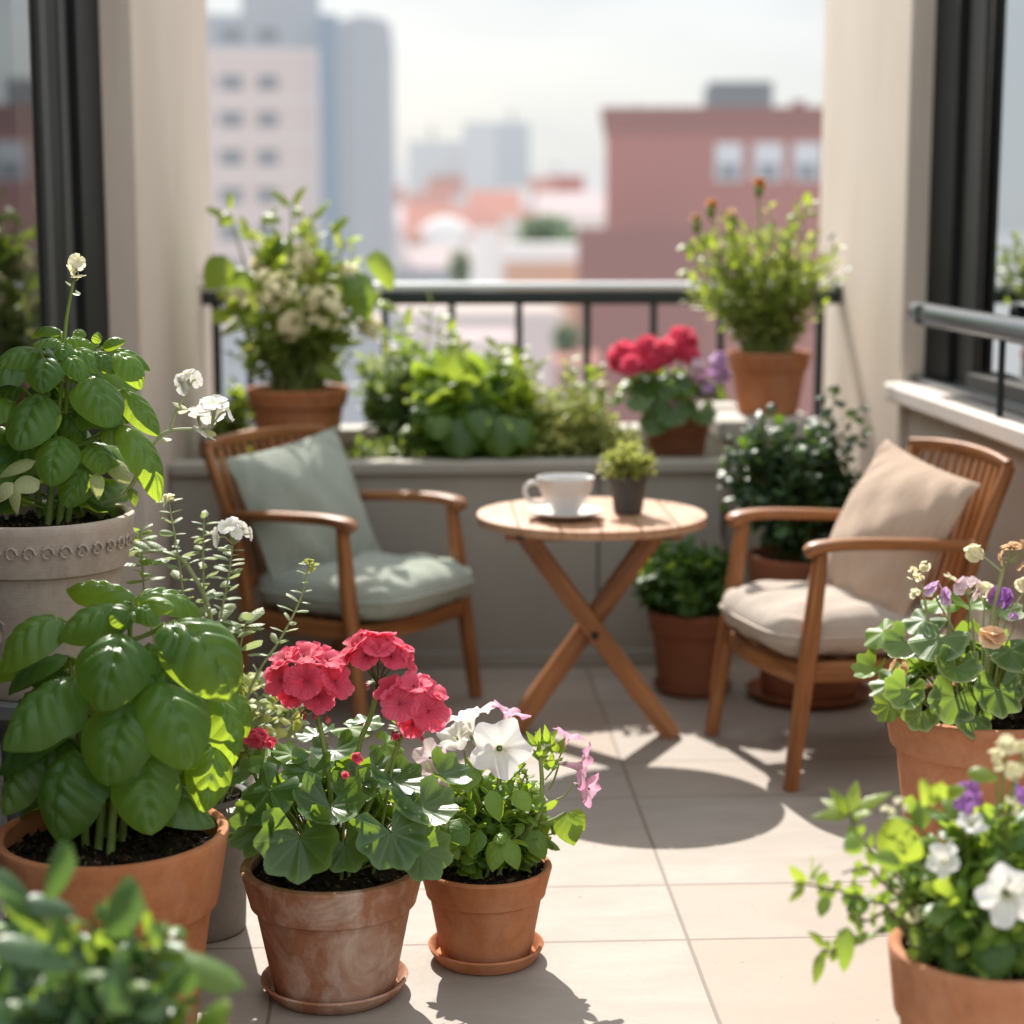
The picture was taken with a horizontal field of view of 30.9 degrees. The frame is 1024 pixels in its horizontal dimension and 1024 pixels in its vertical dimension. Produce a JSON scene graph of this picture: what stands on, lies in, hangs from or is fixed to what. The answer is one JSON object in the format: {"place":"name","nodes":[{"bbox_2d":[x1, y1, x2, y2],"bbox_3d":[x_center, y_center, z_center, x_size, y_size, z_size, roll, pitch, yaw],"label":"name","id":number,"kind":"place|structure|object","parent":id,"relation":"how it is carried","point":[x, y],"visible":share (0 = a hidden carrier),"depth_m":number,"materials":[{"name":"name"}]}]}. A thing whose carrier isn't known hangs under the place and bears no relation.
{"place":"outdoors","nodes":[
{"label":"outdoors","id":0,"kind":"place"},
{"bbox_2d":[0,700,89,935],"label":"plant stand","id":1,"kind":"object","parent":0,"point":[7,709],"visible":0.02,"depth_m":3.69,"materials":[{"name":"grey"}]},
{"bbox_2d":[0,253,233,701],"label":"basil plant","id":2,"kind":"object","parent":1,"relation":"on","point":[78,528],"visible":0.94,"depth_m":3.67,"materials":[{"name":"green plant"}]},
{"bbox_2d":[11,0,212,645],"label":"pier","id":3,"kind":"structure","parent":0,"point":[155,108],"depth_m":5.88,"materials":[{"name":"paint"}]},
{"bbox_2d":[207,0,319,310],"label":"office tower","id":4,"kind":"structure","parent":0,"point":[262,78],"depth_m":117.08,"materials":[{"name":"grey concrete"}]},
{"bbox_2d":[220,28,242,42],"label":"window","id":5,"kind":"structure","parent":4,"relation":"in","point":[227,35],"depth_m":115.98,"materials":[{"name":"grey glass"}]},
{"bbox_2d":[220,75,242,89],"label":"window","id":6,"kind":"structure","parent":4,"relation":"in","point":[227,82],"depth_m":116.43,"materials":[{"name":"grey glass"}]},
{"bbox_2d":[220,112,242,126],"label":"window","id":7,"kind":"structure","parent":4,"relation":"in","point":[227,119],"depth_m":116.77,"materials":[{"name":"grey glass"}]},
{"bbox_2d":[220,150,242,164],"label":"window","id":8,"kind":"structure","parent":4,"relation":"in","point":[227,157],"depth_m":117.11,"materials":[{"name":"grey glass"}]},
{"bbox_2d":[220,188,242,202],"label":"window","id":9,"kind":"structure","parent":4,"relation":"in","point":[237,193],"depth_m":117.46,"materials":[{"name":"grey glass"}]},
{"bbox_2d":[220,225,242,239],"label":"window","id":10,"kind":"structure","parent":4,"relation":"in","point":[226,232],"depth_m":117.83,"materials":[{"name":"grey glass"}]},
{"bbox_2d":[231,261,242,268],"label":"window","id":11,"kind":"structure","parent":4,"relation":"in","point":[239,264],"depth_m":118.18,"materials":[{"name":"grey glass"}]},
{"bbox_2d":[257,28,277,42],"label":"window","id":12,"kind":"structure","parent":4,"relation":"in","point":[264,35],"depth_m":116.23,"materials":[{"name":"grey glass"}]},
{"bbox_2d":[257,75,277,89],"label":"window","id":13,"kind":"structure","parent":4,"relation":"in","point":[264,82],"depth_m":116.66,"materials":[{"name":"grey glass"}]},
{"bbox_2d":[257,112,277,126],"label":"window","id":14,"kind":"structure","parent":4,"relation":"in","point":[264,119],"depth_m":117.00,"materials":[{"name":"grey glass"}]},
{"bbox_2d":[257,150,277,164],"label":"window","id":15,"kind":"structure","parent":4,"relation":"in","point":[264,157],"depth_m":117.34,"materials":[{"name":"grey glass"}]},
{"bbox_2d":[257,188,277,202],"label":"window","id":16,"kind":"structure","parent":4,"relation":"in","point":[264,195],"depth_m":117.72,"materials":[{"name":"grey glass"}]},
{"bbox_2d":[257,225,277,239],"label":"window","id":17,"kind":"structure","parent":4,"relation":"in","point":[270,231],"depth_m":118.03,"materials":[{"name":"grey glass"}]},
{"bbox_2d":[221,313,380,424],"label":"block","id":18,"kind":"structure","parent":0,"point":[352,413],"depth_m":79.69,"materials":[{"name":"grey concrete"}]},
{"bbox_2d":[317,14,340,264],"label":"glass slab","id":19,"kind":"structure","parent":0,"point":[328,98],"depth_m":115.26,"materials":[{"name":"grey glass"}]},
{"bbox_2d":[395,185,403,205],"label":"house","id":20,"kind":"structure","parent":0,"point":[399,190],"depth_m":370.27,"materials":[{"name":"white"}]},
{"bbox_2d":[395,170,407,196],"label":"distant block","id":21,"kind":"structure","parent":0,"point":[401,177],"depth_m":589.70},
{"bbox_2d":[396,206,407,245],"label":"mauve house","id":22,"kind":"structure","parent":0,"point":[401,240],"depth_m":177.85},
{"bbox_2d":[407,193,451,205],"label":"house","id":23,"kind":"structure","parent":0,"point":[429,199],"depth_m":313.95,"materials":[{"name":"pink"}]},
{"bbox_2d":[394,246,474,373],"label":"grey house","id":24,"kind":"structure","parent":0,"point":[420,263],"depth_m":124.51,"materials":[{"name":"grey paint"}]},
{"bbox_2d":[408,141,462,192],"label":"tower block","id":25,"kind":"structure","parent":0,"point":[427,160],"depth_m":412.56,"materials":[{"name":"grey concrete"}]},
{"bbox_2d":[404,206,473,245],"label":"red roofed house","id":26,"kind":"structure","parent":0,"point":[416,218],"depth_m":152.32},
{"bbox_2d":[419,216,480,290],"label":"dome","id":27,"kind":"structure","parent":26,"relation":"on","point":[445,230],"depth_m":148.50,"materials":[{"name":"white"}]},
{"bbox_2d":[0,651,930,1023],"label":"floor","id":28,"kind":"structure","parent":0,"point":[670,889],"depth_m":4.30,"materials":[{"name":"beige tile"}]},
{"bbox_2d":[0,0,30,780],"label":"window pane","id":29,"kind":"object","parent":28,"relation":"on","point":[11,316],"visible":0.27,"depth_m":5.05,"materials":[{"name":"grey glass"}]},
{"bbox_2d":[0,0,113,826],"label":"sliding window","id":30,"kind":"structure","parent":28,"relation":"on","point":[66,60],"depth_m":5.12,"materials":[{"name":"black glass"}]},
{"bbox_2d":[0,841,245,1023],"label":"jade plant","id":31,"kind":"object","parent":28,"relation":"on","point":[111,970],"visible":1,"depth_m":2.29,"materials":[{"name":"green plant"}]},
{"bbox_2d":[0,580,251,1023],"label":"basil plant","id":32,"kind":"object","parent":28,"relation":"on","point":[109,797],"visible":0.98,"depth_m":3.27,"materials":[{"name":"green plant"}]},
{"bbox_2d":[123,493,319,942],"bbox_3d":[-0.618,0.429,3.907,0.447,0.953,0.277,0,9,-3],"label":"white flowering herb","id":33,"kind":"object","parent":28,"relation":"on","point":[227,920],"visible":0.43,"depth_m":3.89,"materials":[{"name":"plant"}]},
{"bbox_2d":[260,961,408,1014],"bbox_3d":[-0.351,0.931,3.668,0.292,0.033,0.292,0,9,-3],"label":"plant saucer","id":34,"kind":"object","parent":28,"relation":"on","point":[334,1008],"visible":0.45,"depth_m":3.56,"materials":[{"name":"ceramic"}]},
{"bbox_2d":[200,425,481,724],"bbox_3d":[-0.543,0.182,5.835,0.679,0.857,0.604,6,11,35],"label":"armchair","id":35,"kind":"object","parent":28,"relation":"on","point":[337,631],"visible":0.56,"depth_m":5.73,"materials":[{"name":"brown wood"}]},
{"bbox_2d":[257,551,473,620],"bbox_3d":[-0.463,0.226,5.784,0.595,0.163,0.540,4,10,35],"label":"seat cushion","id":36,"kind":"object","parent":35,"relation":"on","point":[390,586],"visible":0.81,"depth_m":5.60,"materials":[{"name":"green fabric"}]},
{"bbox_2d":[227,425,379,610],"bbox_3d":[-0.642,0.013,5.852,0.231,0.500,0.500,-19,1,41],"label":"pillow","id":37,"kind":"object","parent":36,"relation":"on","point":[312,474],"visible":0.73,"depth_m":5.73,"materials":[{"name":"green fabric"}]},
{"bbox_2d":[226,629,471,1002],"bbox_3d":[-0.324,0.587,3.599,0.494,0.714,0.434,0,9,-3],"label":"red geranium","id":38,"kind":"object","parent":28,"relation":"on","point":[331,903],"visible":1,"depth_m":3.53,"materials":[{"name":"plant"}]},
{"bbox_2d":[168,423,728,669],"bbox_3d":[-0.233,0.094,6.807,1.886,0.725,1.080,0,9,-3],"label":"planter box","id":39,"kind":"object","parent":28,"relation":"on","point":[522,616],"visible":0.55,"depth_m":6.30,"materials":[{"name":"concrete"}]},
{"bbox_2d":[207,374,253,459],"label":"leafy plant","id":40,"kind":"object","parent":39,"relation":"on","point":[239,406],"visible":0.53,"depth_m":6.79,"materials":[{"name":"green plant"}]},
{"bbox_2d":[196,186,397,450],"bbox_3d":[-0.757,-0.646,6.597,0.637,1.015,0.575,7,11,37],"label":"hydrangea plant","id":41,"kind":"object","parent":39,"relation":"on","point":[293,350],"visible":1,"depth_m":6.51,"materials":[{"name":"green plant"}]},
{"bbox_2d":[343,430,419,458],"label":"yellow flower clump","id":42,"kind":"object","parent":39,"relation":"on","point":[384,450],"visible":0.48,"depth_m":6.42,"materials":[{"name":"green plant"}]},
{"bbox_2d":[349,289,462,457],"bbox_3d":[-0.383,-0.478,6.747,0.428,0.667,0.371,0,9,-3],"label":"leafy plant","id":43,"kind":"object","parent":39,"relation":"on","point":[386,409],"visible":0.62,"depth_m":6.69,"materials":[{"name":"green plant"}]},
{"bbox_2d":[398,332,545,459],"bbox_3d":[-0.133,-0.361,6.501,0.531,0.540,0.527,0,9,-3],"label":"trailing leafy plant","id":44,"kind":"object","parent":39,"relation":"on","point":[461,401],"visible":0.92,"depth_m":6.37,"materials":[{"name":"green plant"}]},
{"bbox_2d":[508,356,618,457],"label":"stonecrop plant","id":45,"kind":"object","parent":39,"relation":"on","point":[568,427],"visible":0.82,"depth_m":6.41,"materials":[{"name":"green plant"}]},
{"bbox_2d":[585,421,647,456],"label":"stonecrop plant","id":46,"kind":"object","parent":39,"relation":"on","point":[609,443],"visible":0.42,"depth_m":6.47,"materials":[{"name":"green plant"}]},
{"bbox_2d":[607,326,731,456],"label":"rose geranium","id":47,"kind":"object","parent":39,"relation":"on","point":[682,428],"visible":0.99,"depth_m":6.35,"materials":[{"name":"plant"}]},
{"bbox_2d":[428,932,543,975],"bbox_3d":[-0.054,0.905,3.834,0.240,0.033,0.240,0,9,-3],"label":"plant saucer","id":48,"kind":"object","parent":28,"relation":"on","point":[484,969],"visible":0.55,"depth_m":3.74,"materials":[{"name":"ceramic"}]},
{"bbox_2d":[412,700,600,962],"bbox_3d":[-0.017,0.651,3.795,0.400,0.527,0.286,0,9,-3],"label":"petunia plant","id":49,"kind":"object","parent":48,"relation":"on","point":[485,893],"visible":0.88,"depth_m":3.73,"materials":[{"name":"green plant"}]},
{"bbox_2d":[201,282,841,440],"bbox_3d":[0.046,-0.270,7.357,2.506,1.278,0.092,0,9,-3],"label":"balcony railing","id":50,"kind":"object","parent":28,"relation":"on","point":[653,294],"visible":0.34,"depth_m":7.24,"materials":[{"name":"black metal"}]},
{"bbox_2d":[477,497,706,738],"bbox_3d":[0.233,0.341,5.470,0.670,0.682,0.674,0,9,-3],"label":"bistro table","id":51,"kind":"object","parent":28,"relation":"on","point":[652,526],"visible":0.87,"depth_m":5.42,"materials":[{"name":"brown wood"}]},
{"bbox_2d":[527,504,603,519],"bbox_3d":[0.154,0.003,5.327,0.222,0.022,0.222,0,9,-3],"label":"saucer","id":52,"kind":"object","parent":51,"relation":"on","point":[585,511],"visible":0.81,"depth_m":5.33,"materials":[{"name":"white ceramic"}]},
{"bbox_2d":[522,473,594,514],"bbox_3d":[0.150,-0.046,5.315,0.168,0.108,0.179,8,12,42],"label":"coffee cup","id":53,"kind":"object","parent":52,"relation":"on","point":[565,493],"visible":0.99,"depth_m":5.28,"materials":[{"name":"white ceramic"}]},
{"bbox_2d":[596,439,659,514],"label":"stonecrop plant","id":54,"kind":"object","parent":51,"relation":"on","point":[625,473],"visible":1,"depth_m":5.37,"materials":[{"name":"green plant"}]},
{"bbox_2d":[653,677,731,698],"bbox_3d":[0.586,0.566,6.024,0.256,0.033,0.256,0,9,-3],"label":"plant saucer","id":55,"kind":"object","parent":28,"relation":"on","point":[691,694],"visible":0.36,"depth_m":5.92,"materials":[{"name":"ceramic"}]},
{"bbox_2d":[630,533,729,689],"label":"green herb","id":56,"kind":"object","parent":55,"relation":"on","point":[680,591],"visible":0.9,"depth_m":5.90,"materials":[{"name":"plant"}]},
{"bbox_2d":[696,402,818,645],"bbox_3d":[0.887,0.032,6.898,0.360,0.820,0.740,0,9,-3],"label":"pedestal","id":57,"kind":"object","parent":28,"relation":"on","point":[730,419],"visible":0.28,"depth_m":6.57,"materials":[{"name":"stone"}]},
{"bbox_2d":[676,177,852,415],"bbox_3d":[0.908,-0.779,6.679,0.560,0.846,0.470,6,11,34],"label":"tall flowering shrub","id":58,"kind":"object","parent":57,"relation":"on","point":[768,364],"visible":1,"depth_m":6.62,"materials":[{"name":"green plant"}]},
{"bbox_2d":[746,676,871,709],"bbox_3d":[0.952,0.578,5.947,0.400,0.033,0.400,0,9,-3],"label":"plant saucer","id":59,"kind":"object","parent":28,"relation":"on","point":[862,691],"visible":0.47,"depth_m":5.83,"materials":[{"name":"ceramic"}]},
{"bbox_2d":[717,385,872,701],"bbox_3d":[0.894,0.095,5.863,0.528,0.992,0.433,0,9,-3],"label":"dark leaved bush","id":60,"kind":"object","parent":59,"relation":"on","point":[782,472],"visible":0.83,"depth_m":5.78,"materials":[{"name":"green plant"}]},
{"bbox_2d":[705,438,1014,791],"bbox_3d":[0.980,0.256,5.254,0.679,0.890,0.604,-2,9,-15],"label":"armchair","id":61,"kind":"object","parent":28,"relation":"on","point":[807,671],"visible":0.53,"depth_m":5.06,"materials":[{"name":"brown wood"}]},
{"bbox_2d":[719,580,945,657],"bbox_3d":[0.904,0.295,5.239,0.555,0.162,0.540,-1,9,-16],"label":"seat cushion","id":62,"kind":"object","parent":61,"relation":"on","point":[769,613],"visible":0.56,"depth_m":5.04,"materials":[{"name":"beige fabric"}]},
{"bbox_2d":[808,439,980,616],"bbox_3d":[1.062,0.072,5.236,0.228,0.500,0.500,25,7,-25],"label":"pillow","id":63,"kind":"object","parent":62,"relation":"on","point":[897,492],"visible":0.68,"depth_m":5.11,"materials":[{"name":"beige fabric"}]},
{"bbox_2d":[789,734,1023,1023],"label":"petunia plant","id":64,"kind":"object","parent":28,"relation":"on","point":[956,943],"visible":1,"depth_m":2.72,"materials":[{"name":"green plant"}]},
{"bbox_2d":[850,539,1023,853],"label":"peach flowered geranium","id":65,"kind":"object","parent":28,"relation":"on","point":[944,729],"visible":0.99,"depth_m":3.94,"materials":[{"name":"plant"}]},
{"bbox_2d":[884,375,1023,683],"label":"side wall","id":66,"kind":"structure","parent":28,"relation":"on","point":[943,409],"depth_m":5.51,"materials":[{"name":"beige paint"}]},
{"bbox_2d":[907,302,1023,416],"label":"guard rail","id":67,"kind":"object","parent":66,"relation":"on","point":[1003,329],"visible":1,"depth_m":5.30,"materials":[{"name":"metal"}]},
{"bbox_2d":[924,0,1023,403],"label":"sliding window","id":68,"kind":"structure","parent":66,"relation":"on","point":[962,62],"depth_m":5.90,"materials":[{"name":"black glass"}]},
{"bbox_2d":[395,305,564,401],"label":"white house","id":69,"kind":"structure","parent":0,"point":[539,321],"depth_m":74.81,"materials":[{"name":"white paint"}]},
{"bbox_2d":[472,215,501,242],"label":"house","id":70,"kind":"structure","parent":0,"point":[487,221],"depth_m":210.94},
{"bbox_2d":[473,228,501,290],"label":"white house","id":71,"kind":"structure","parent":0,"point":[489,239],"depth_m":168.49,"materials":[{"name":"white paint"}]},
{"bbox_2d":[207,0,824,228],"label":"sky","id":72,"kind":"structure","parent":0,"point":[555,64],"materials":[{"name":"white"}]},
{"bbox_2d":[509,234,527,242],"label":"city tree","id":73,"kind":"object","parent":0,"point":[518,240],"visible":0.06,"depth_m":168.09,"materials":[{"name":"white"}]},
{"bbox_2d":[520,208,535,223],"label":"house","id":74,"kind":"structure","parent":0,"point":[526,211],"depth_m":257.51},
{"bbox_2d":[530,176,545,177],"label":"distant block","id":75,"kind":"structure","parent":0,"point":[537,176],"depth_m":641.10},
{"bbox_2d":[501,243,577,350],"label":"building","id":76,"kind":"structure","parent":0,"point":[541,262],"depth_m":99.36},
{"bbox_2d":[552,170,579,174],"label":"distant block","id":77,"kind":"structure","parent":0,"point":[565,172],"depth_m":631.38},
{"bbox_2d":[535,193,605,231],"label":"tan house","id":78,"kind":"structure","parent":0,"point":[584,210],"depth_m":230.47,"materials":[{"name":"white"}]},
{"bbox_2d":[584,178,603,191],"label":"distant block","id":79,"kind":"structure","parent":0,"point":[593,184],"depth_m":592.84,"materials":[{"name":"white"}]},
{"bbox_2d":[598,172,605,192],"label":"distant block","id":80,"kind":"structure","parent":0,"point":[601,174],"depth_m":613.00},
{"bbox_2d":[577,228,700,422],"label":"brick wing","id":81,"kind":"structure","parent":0,"point":[629,255],"depth_m":65.82,"materials":[{"name":"brick"}]},
{"bbox_2d":[601,81,822,416],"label":"brick building","id":82,"kind":"structure","parent":0,"point":[679,167],"depth_m":69.51,"materials":[{"name":"brick"}]},
{"bbox_2d":[715,143,742,180],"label":"window","id":83,"kind":"structure","parent":82,"relation":"in","point":[728,156],"depth_m":69.30,"materials":[{"name":"grey glass"}]},
{"bbox_2d":[753,143,782,180],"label":"window","id":84,"kind":"structure","parent":82,"relation":"in","point":[768,157],"depth_m":69.22,"materials":[{"name":"grey glass"}]},
{"bbox_2d":[793,143,820,180],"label":"window","id":85,"kind":"structure","parent":82,"relation":"in","point":[806,156],"depth_m":69.13,"materials":[{"name":"grey glass"}]},
{"bbox_2d":[819,0,993,534],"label":"pier","id":86,"kind":"structure","parent":0,"point":[878,81],"depth_m":6.75,"materials":[{"name":"beige paint"}]},
{"label":"ground","id":87,"kind":"structure","parent":0,"visible":0},
{"bbox_2d":[338,15,395,366],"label":"rounded tower","id":88,"kind":"structure","parent":87,"relation":"on","point":[367,114],"depth_m":113.37,"materials":[{"name":"grey concrete"}]},
{"bbox_2d":[426,181,458,195],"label":"house","id":89,"kind":"structure","parent":87,"relation":"on","point":[452,187],"depth_m":384.51,"materials":[{"name":"pink"}]},
{"bbox_2d":[431,176,457,180],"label":"house","id":90,"kind":"structure","parent":87,"relation":"on","point":[444,178],"depth_m":408.90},
{"bbox_2d":[445,247,474,290],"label":"city tree","id":91,"kind":"object","parent":87,"relation":"on","point":[461,258],"visible":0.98,"depth_m":108.75,"materials":[{"name":"green plant"}]},
{"bbox_2d":[452,196,467,205],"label":"distant block","id":92,"kind":"structure","parent":87,"relation":"on","point":[459,200],"depth_m":374.70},
{"bbox_2d":[458,173,462,195],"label":"house","id":93,"kind":"structure","parent":87,"relation":"on","point":[460,177],"depth_m":400.70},
{"bbox_2d":[440,329,514,361],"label":"building","id":94,"kind":"structure","parent":87,"relation":"on","point":[479,345],"depth_m":60.07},
{"bbox_2d":[472,210,486,214],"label":"house","id":95,"kind":"structure","parent":87,"relation":"on","point":[479,212],"depth_m":236.16,"materials":[{"name":"pink"}]},
{"bbox_2d":[468,191,521,290],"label":"red roofed house","id":96,"kind":"structure","parent":87,"relation":"on","point":[506,206],"depth_m":239.95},
{"bbox_2d":[463,122,529,195],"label":"tower block","id":97,"kind":"structure","parent":87,"relation":"on","point":[496,156],"depth_m":393.52,"materials":[{"name":"grey concrete"}]},
{"bbox_2d":[500,188,531,207],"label":"distant block","id":98,"kind":"structure","parent":87,"relation":"on","point":[526,197],"depth_m":345.46,"materials":[{"name":"white"}]},
{"bbox_2d":[513,230,520,239],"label":"house","id":99,"kind":"structure","parent":87,"relation":"on","point":[515,231],"depth_m":235.24,"materials":[{"name":"white"}]},
{"bbox_2d":[527,178,554,207],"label":"house","id":100,"kind":"structure","parent":87,"relation":"on","point":[541,185],"depth_m":378.08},
{"bbox_2d":[514,212,573,242],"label":"city tree","id":101,"kind":"object","parent":87,"relation":"on","point":[543,228],"visible":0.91,"depth_m":157.28,"materials":[{"name":"green plant"}]},
{"bbox_2d":[552,228,577,242],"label":"city tree","id":102,"kind":"object","parent":87,"relation":"on","point":[568,236],"visible":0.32,"depth_m":147.91,"materials":[{"name":"green plant"}]},
{"bbox_2d":[546,175,583,192],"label":"house","id":103,"kind":"structure","parent":87,"relation":"on","point":[568,183],"depth_m":398.66,"materials":[{"name":"red brick"}]},
{"bbox_2d":[548,320,582,353],"bbox_3d":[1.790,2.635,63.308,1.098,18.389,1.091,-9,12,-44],"label":"city tree","id":104,"kind":"object","parent":87,"relation":"on","point":[564,337],"visible":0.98,"depth_m":61.81,"materials":[{"name":"green plant"}]},
{"bbox_2d":[552,351,599,417],"bbox_3d":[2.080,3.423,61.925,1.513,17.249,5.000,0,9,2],"label":"terracotta wall house","id":105,"kind":"structure","parent":87,"relation":"on","point":[558,368],"depth_m":58.24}
]}

